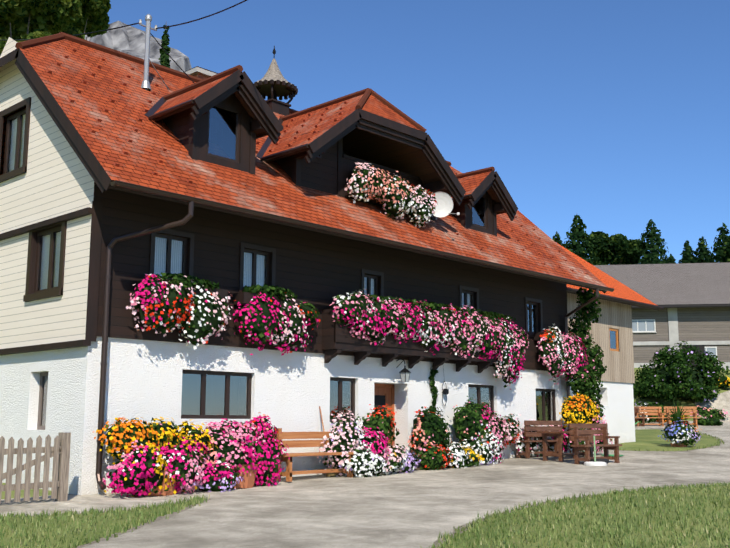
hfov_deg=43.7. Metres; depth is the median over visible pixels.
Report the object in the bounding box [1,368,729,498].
ground
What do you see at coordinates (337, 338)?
house balcony
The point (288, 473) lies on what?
orange bench
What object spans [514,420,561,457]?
picnic bench
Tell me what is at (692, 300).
barn building
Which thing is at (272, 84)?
roof bell turret
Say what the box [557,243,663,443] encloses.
annex building
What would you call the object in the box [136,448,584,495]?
flower tubs
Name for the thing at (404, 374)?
lanterns
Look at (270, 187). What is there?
house roof
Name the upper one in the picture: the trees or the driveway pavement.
the trees
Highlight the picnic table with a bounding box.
[537,431,592,460]
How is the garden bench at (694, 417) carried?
on the driveway pavement
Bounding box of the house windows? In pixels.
[0,97,555,447]
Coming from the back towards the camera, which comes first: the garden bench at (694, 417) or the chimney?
the garden bench at (694, 417)
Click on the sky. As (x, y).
(614, 115)
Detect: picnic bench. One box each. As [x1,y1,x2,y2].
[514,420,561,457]
[569,423,621,463]
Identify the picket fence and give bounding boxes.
[0,432,70,503]
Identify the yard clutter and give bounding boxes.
[319,406,623,476]
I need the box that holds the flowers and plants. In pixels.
[92,162,612,496]
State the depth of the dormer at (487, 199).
24.57 m
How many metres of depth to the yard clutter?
19.27 m
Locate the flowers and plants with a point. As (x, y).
(190, 457)
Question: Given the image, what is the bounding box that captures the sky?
[107,0,729,262]
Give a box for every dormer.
[145,65,283,174]
[256,88,465,219]
[451,166,517,235]
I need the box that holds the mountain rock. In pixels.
[85,21,191,71]
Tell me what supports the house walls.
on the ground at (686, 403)
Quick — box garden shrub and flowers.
[633,341,729,445]
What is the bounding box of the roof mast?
[0,0,246,90]
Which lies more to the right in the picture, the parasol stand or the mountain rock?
the parasol stand
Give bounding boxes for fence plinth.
[0,500,102,509]
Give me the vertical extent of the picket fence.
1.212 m
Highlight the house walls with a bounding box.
[0,37,568,494]
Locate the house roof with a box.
[0,32,606,293]
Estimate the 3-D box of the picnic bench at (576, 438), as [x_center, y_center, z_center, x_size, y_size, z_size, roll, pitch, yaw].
[5.797,4.245,22.823,1.500,0.985,0.495,7,-12,-38]
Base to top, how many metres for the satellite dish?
0.655 m
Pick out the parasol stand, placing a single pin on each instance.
(598, 462)
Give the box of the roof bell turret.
[253,46,297,115]
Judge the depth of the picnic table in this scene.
23.42 m
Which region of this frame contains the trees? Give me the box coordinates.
[0,0,729,264]
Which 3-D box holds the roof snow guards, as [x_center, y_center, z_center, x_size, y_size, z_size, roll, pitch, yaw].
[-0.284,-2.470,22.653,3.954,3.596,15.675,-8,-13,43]
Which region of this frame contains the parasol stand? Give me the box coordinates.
[584,436,608,465]
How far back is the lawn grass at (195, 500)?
11.80 m
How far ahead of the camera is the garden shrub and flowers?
48.23 m
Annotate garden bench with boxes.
[634,407,645,425]
[634,407,665,425]
[663,406,699,426]
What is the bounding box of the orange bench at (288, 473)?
[273,428,353,481]
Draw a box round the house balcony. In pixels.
[137,184,576,372]
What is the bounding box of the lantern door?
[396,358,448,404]
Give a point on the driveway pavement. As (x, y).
(416, 508)
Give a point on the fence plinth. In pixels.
(24, 505)
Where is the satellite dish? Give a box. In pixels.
[431,192,459,219]
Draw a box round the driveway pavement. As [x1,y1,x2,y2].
[0,390,729,547]
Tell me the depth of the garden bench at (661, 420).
44.76 m
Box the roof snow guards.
[46,49,586,274]
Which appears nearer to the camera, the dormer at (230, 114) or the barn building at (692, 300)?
the dormer at (230, 114)
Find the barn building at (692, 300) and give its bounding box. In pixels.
[593,262,729,369]
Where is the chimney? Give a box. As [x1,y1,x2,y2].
[183,66,217,78]
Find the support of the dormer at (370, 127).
on the house walls
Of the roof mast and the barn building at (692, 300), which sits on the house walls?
the roof mast
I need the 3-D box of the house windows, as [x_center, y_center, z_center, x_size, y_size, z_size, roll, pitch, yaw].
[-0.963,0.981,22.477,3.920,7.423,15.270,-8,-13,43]
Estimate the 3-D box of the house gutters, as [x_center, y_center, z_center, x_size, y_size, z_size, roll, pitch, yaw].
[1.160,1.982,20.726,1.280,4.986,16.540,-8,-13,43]
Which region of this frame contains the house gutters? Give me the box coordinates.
[95,180,613,489]
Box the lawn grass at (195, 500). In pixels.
[0,428,729,547]
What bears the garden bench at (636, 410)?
on the driveway pavement

